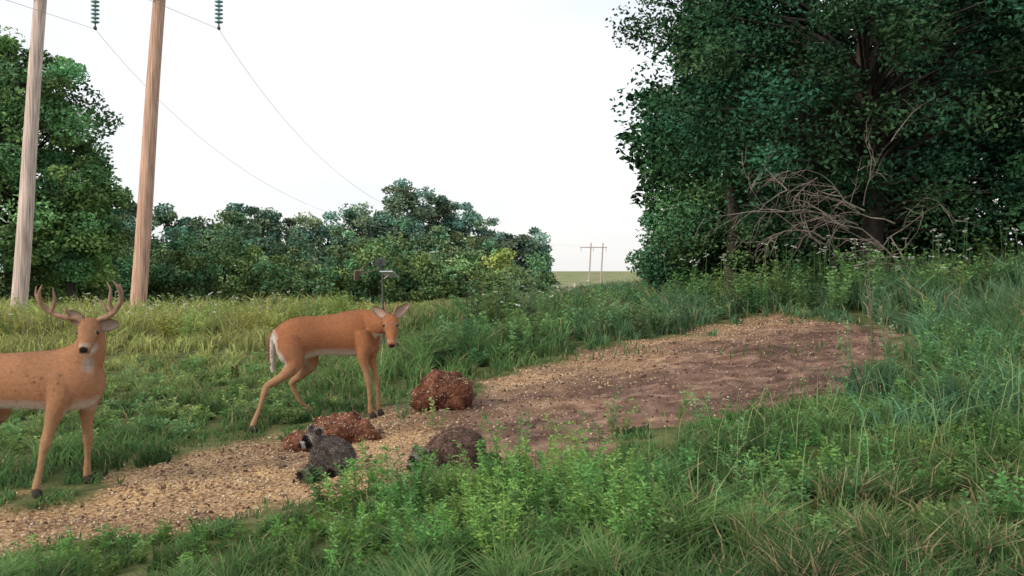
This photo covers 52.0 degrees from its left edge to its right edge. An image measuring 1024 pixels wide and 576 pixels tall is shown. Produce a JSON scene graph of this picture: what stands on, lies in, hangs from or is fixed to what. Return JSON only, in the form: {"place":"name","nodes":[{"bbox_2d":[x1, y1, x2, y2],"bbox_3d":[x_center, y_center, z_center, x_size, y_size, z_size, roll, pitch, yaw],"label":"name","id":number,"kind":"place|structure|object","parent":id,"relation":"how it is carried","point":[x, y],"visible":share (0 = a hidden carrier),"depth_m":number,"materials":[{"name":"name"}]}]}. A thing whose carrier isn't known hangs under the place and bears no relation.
{"place":"outdoors","nodes":[
{"label":"outdoors","id":0,"kind":"place"},
{"bbox_2d":[0,271,1023,575],"bbox_3d":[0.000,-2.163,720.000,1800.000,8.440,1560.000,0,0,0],"label":"ground","id":1,"kind":"structure","parent":0,"point":[18,505],"depth_m":8.66,"materials":[{"name":"brown soil"}]},
{"bbox_2d":[10,0,46,310],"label":"utility pole","id":2,"kind":"object","parent":1,"relation":"on","point":[22,255],"visible":0.88,"depth_m":29.84,"materials":[{"name":"brown wood"}]},
{"bbox_2d":[0,281,123,498],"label":"buck deer","id":3,"kind":"object","parent":1,"relation":"on","point":[56,385],"visible":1,"depth_m":6.74},
{"bbox_2d":[0,25,124,302],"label":"maple tree","id":4,"kind":"object","parent":1,"relation":"on","point":[59,115],"visible":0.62,"depth_m":38.98,"materials":[{"name":"green plant"}]},
{"bbox_2d":[16,136,134,303],"bbox_3d":[-16.821,-2.367,40.488,4.101,7.140,4.196,0,0,0],"label":"maple tree","id":5,"kind":"object","parent":1,"relation":"on","point":[90,170],"visible":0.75,"depth_m":39.69,"materials":[{"name":"green plant"}]},
{"bbox_2d":[91,0,222,307],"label":"utility pole","id":6,"kind":"object","parent":1,"relation":"on","point":[140,269],"visible":0.98,"depth_m":29.83,"materials":[{"name":"brown wood"}]},
{"bbox_2d":[0,289,375,342],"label":"weed clump","id":7,"kind":"object","parent":1,"relation":"on","point":[176,324],"visible":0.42,"depth_m":21.31,"materials":[{"name":"green plant"}]},
{"bbox_2d":[0,500,379,575],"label":"weed clump","id":8,"kind":"object","parent":1,"relation":"on","point":[110,535],"visible":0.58,"depth_m":5.02,"materials":[{"name":"green plant"}]},
{"bbox_2d":[0,345,395,455],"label":"weed clump","id":9,"kind":"object","parent":1,"relation":"on","point":[192,364],"visible":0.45,"depth_m":9.99,"materials":[{"name":"green plant"}]},
{"bbox_2d":[230,365,239,380],"bbox_3d":[-3.318,1.051,12.629,0.079,0.253,0.207,0,0,-44],"label":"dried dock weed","id":10,"kind":"object","parent":1,"relation":"on","point":[236,375],"visible":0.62,"depth_m":12.66,"materials":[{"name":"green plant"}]},
{"bbox_2d":[2,178,561,307],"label":"distant tree line","id":11,"kind":"object","parent":1,"relation":"on","point":[188,255],"visible":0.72,"depth_m":55.99,"materials":[{"name":"green plant"}]},
{"bbox_2d":[294,423,356,482],"bbox_3d":[-1.216,1.088,6.887,0.390,0.384,0.444,0,0,0],"label":"raccoon","id":12,"kind":"object","parent":1,"relation":"on","point":[326,452],"visible":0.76,"depth_m":6.86,"materials":[{"name":"fur"}]},
{"bbox_2d":[250,302,408,432],"bbox_3d":[-1.536,0.666,9.021,1.329,1.109,0.716,0,0,0],"label":"young buck deer","id":13,"kind":"object","parent":1,"relation":"on","point":[301,344],"visible":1,"depth_m":9.00},
{"bbox_2d":[283,410,381,451],"bbox_3d":[-1.438,1.129,8.155,0.760,0.341,0.521,0,0,-28],"label":"feed pile","id":14,"kind":"object","parent":1,"relation":"on","point":[352,427],"visible":0.58,"depth_m":8.05,"materials":[{"name":"brown food"}]},
{"bbox_2d":[354,258,399,350],"bbox_3d":[-1.782,0.351,14.018,0.660,1.492,0.384,0,0,0],"label":"solar feeder post","id":15,"kind":"object","parent":1,"relation":"on","point":[381,262],"visible":0.77,"depth_m":13.96,"materials":[{"name":"metal"}]},
{"bbox_2d":[408,368,474,411],"bbox_3d":[-0.621,0.915,9.214,0.595,0.418,0.442,0,0,0],"label":"feed pile","id":16,"kind":"object","parent":1,"relation":"on","point":[452,390],"visible":0.9,"depth_m":9.05,"materials":[{"name":"brown food"}]},
{"bbox_2d":[0,313,902,555],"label":"scattered corn","id":17,"kind":"object","parent":1,"relation":"on","point":[191,489],"visible":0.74,"depth_m":7.44,"materials":[{"name":"yellow food"}]},
{"bbox_2d":[407,425,501,470],"bbox_3d":[-0.349,1.035,6.724,0.689,0.326,0.362,0,0,-20],"label":"raccoon","id":18,"kind":"object","parent":1,"relation":"on","point":[445,445],"visible":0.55,"depth_m":6.63,"materials":[{"name":"fur"}]},
{"bbox_2d":[5,319,916,523],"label":"soil clods","id":19,"kind":"object","parent":1,"relation":"on","point":[407,450],"visible":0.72,"depth_m":9.09,"materials":[{"name":"brown soil"}]},
{"bbox_2d":[301,410,627,520],"bbox_3d":[-0.266,0.922,5.387,1.847,0.618,0.451,0,0,27],"label":"weed clump","id":20,"kind":"object","parent":1,"relation":"on","point":[343,490],"visible":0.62,"depth_m":5.48,"materials":[{"name":"green plant"}]},
{"bbox_2d":[317,413,667,575],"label":"weed clump","id":21,"kind":"object","parent":1,"relation":"on","point":[469,499],"visible":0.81,"depth_m":4.68,"materials":[{"name":"green plant"}]},
{"bbox_2d":[449,265,556,326],"bbox_3d":[-0.180,0.217,18.093,1.647,1.240,2.571,0,0,-11],"label":"tall weed","id":22,"kind":"object","parent":1,"relation":"on","point":[505,292],"visible":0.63,"depth_m":17.97,"materials":[{"name":"green plant"}]},
{"bbox_2d":[0,243,1023,575],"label":"grass","id":23,"kind":"structure","parent":1,"relation":"on","point":[972,545],"depth_m":6.08,"materials":[{"name":"green plant"}]},
{"bbox_2d":[8,214,1023,341],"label":"queen annes lace","id":24,"kind":"object","parent":1,"relation":"on","point":[721,257],"visible":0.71,"depth_m":17.05,"materials":[{"name":"green plant"}]},
{"bbox_2d":[395,383,709,464],"bbox_3d":[0.033,0.896,7.954,1.956,0.480,2.303,0,0,-33],"label":"tall weed","id":25,"kind":"object","parent":1,"relation":"on","point":[404,415],"visible":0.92,"depth_m":7.45,"materials":[{"name":"green plant"}]},
{"bbox_2d":[422,280,732,366],"bbox_3d":[1.209,0.406,18.228,4.660,1.179,11.852,0,0,0],"label":"weed clump","id":26,"kind":"object","parent":1,"relation":"on","point":[466,323],"visible":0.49,"depth_m":15.10,"materials":[{"name":"green plant"}]},
{"bbox_2d":[580,243,606,281],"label":"transmission tower","id":27,"kind":"structure","parent":1,"relation":"on","point":[590,247],"depth_m":255.86,"materials":[{"name":"brown wood"}]},
{"bbox_2d":[7,0,589,246],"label":"power lines","id":28,"kind":"object","parent":27,"relation":"attached to","point":[269,101],"visible":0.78,"depth_m":35.04,"materials":[{"name":"metal"}]},
{"bbox_2d":[624,177,779,294],"bbox_3d":[4.068,-0.959,22.590,3.369,2.762,2.971,0,0,0],"label":"shrub","id":29,"kind":"object","parent":1,"relation":"on","point":[672,235],"visible":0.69,"depth_m":22.01,"materials":[{"name":"green plant"}]},
{"bbox_2d":[605,0,839,287],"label":"oak tree","id":30,"kind":"object","parent":1,"relation":"on","point":[636,36],"visible":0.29,"depth_m":21.63,"materials":[{"name":"green plant"}]},
{"bbox_2d":[609,2,904,278],"bbox_3d":[5.631,-3.302,24.396,6.697,7.389,6.322,0,0,0],"label":"oak tree","id":31,"kind":"object","parent":1,"relation":"on","point":[663,163],"visible":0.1,"depth_m":24.40,"materials":[{"name":"green plant"}]},
{"bbox_2d":[687,202,858,285],"bbox_3d":[6.106,-0.504,23.103,4.710,2.795,2.989,0,0,0],"label":"shrub","id":32,"kind":"object","parent":1,"relation":"on","point":[712,261],"visible":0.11,"depth_m":22.47,"materials":[{"name":"green plant"}]},
{"bbox_2d":[601,375,1023,569],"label":"weed clump","id":33,"kind":"object","parent":1,"relation":"on","point":[947,483],"visible":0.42,"depth_m":5.16,"materials":[{"name":"green plant"}]},
{"bbox_2d":[614,3,1023,287],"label":"background woods","id":34,"kind":"object","parent":1,"relation":"on","point":[638,164],"visible":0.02,"depth_m":28.77,"materials":[{"name":"green plant"}]},
{"bbox_2d":[615,326,1023,558],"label":"tall grass stalks","id":35,"kind":"object","parent":1,"relation":"on","point":[858,458],"depth_m":5.81,"materials":[{"name":"green plant"}]},
{"bbox_2d":[632,0,1023,274],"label":"oak tree","id":36,"kind":"object","parent":1,"relation":"on","point":[883,34],"visible":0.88,"depth_m":18.55,"materials":[{"name":"green plant"}]},
{"bbox_2d":[641,226,1023,314],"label":"weed clump","id":37,"kind":"object","parent":1,"relation":"on","point":[744,285],"visible":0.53,"depth_m":17.45,"materials":[{"name":"green plant"}]},
{"bbox_2d":[693,99,974,287],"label":"dead branches","id":38,"kind":"object","parent":1,"relation":"on","point":[833,217],"visible":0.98,"depth_m":16.96,"materials":[{"name":"brown wood"}]},
{"bbox_2d":[836,256,897,367],"bbox_3d":[3.486,0.228,9.983,0.456,1.092,0.734,0,0,-28],"label":"tall weed","id":39,"kind":"object","parent":1,"relation":"on","point":[872,331],"visible":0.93,"depth_m":10.01,"materials":[{"name":"green plant"}]},
{"bbox_2d":[740,0,1023,259],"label":"oak tree","id":40,"kind":"object","parent":1,"relation":"on","point":[954,52],"visible":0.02,"depth_m":23.45,"materials":[{"name":"green plant"}]},
{"bbox_2d":[809,292,1023,442],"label":"orchard grass tufts","id":41,"kind":"object","parent":1,"relation":"on","point":[951,396],"visible":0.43,"depth_m":7.22,"materials":[{"name":"green plant"}]},
{"bbox_2d":[852,175,1023,268],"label":"shrub","id":42,"kind":"object","parent":1,"relation":"on","point":[1017,221],"visible":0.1,"depth_m":21.79,"materials":[{"name":"green plant"}]},
{"bbox_2d":[892,296,1023,412],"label":"weed clump","id":43,"kind":"object","parent":1,"relation":"on","point":[923,346],"visible":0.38,"depth_m":8.34,"materials":[{"name":"green plant"}]},
{"bbox_2d":[916,0,1023,203],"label":"oak tree","id":44,"kind":"object","parent":1,"relation":"on","point":[966,19],"visible":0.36,"depth_m":18.81,"materials":[{"name":"green plant"}]},
{"bbox_2d":[1001,152,1023,262],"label":"shrub","id":45,"kind":"object","parent":1,"relation":"on","point":[1016,173],"visible":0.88,"depth_m":17.66,"materials":[{"name":"green plant"}]},
{"bbox_2d":[0,0,1023,270],"label":"sky","id":46,"kind":"structure","parent":0,"point":[503,108],"materials":[{"name":"white"}]}
]}

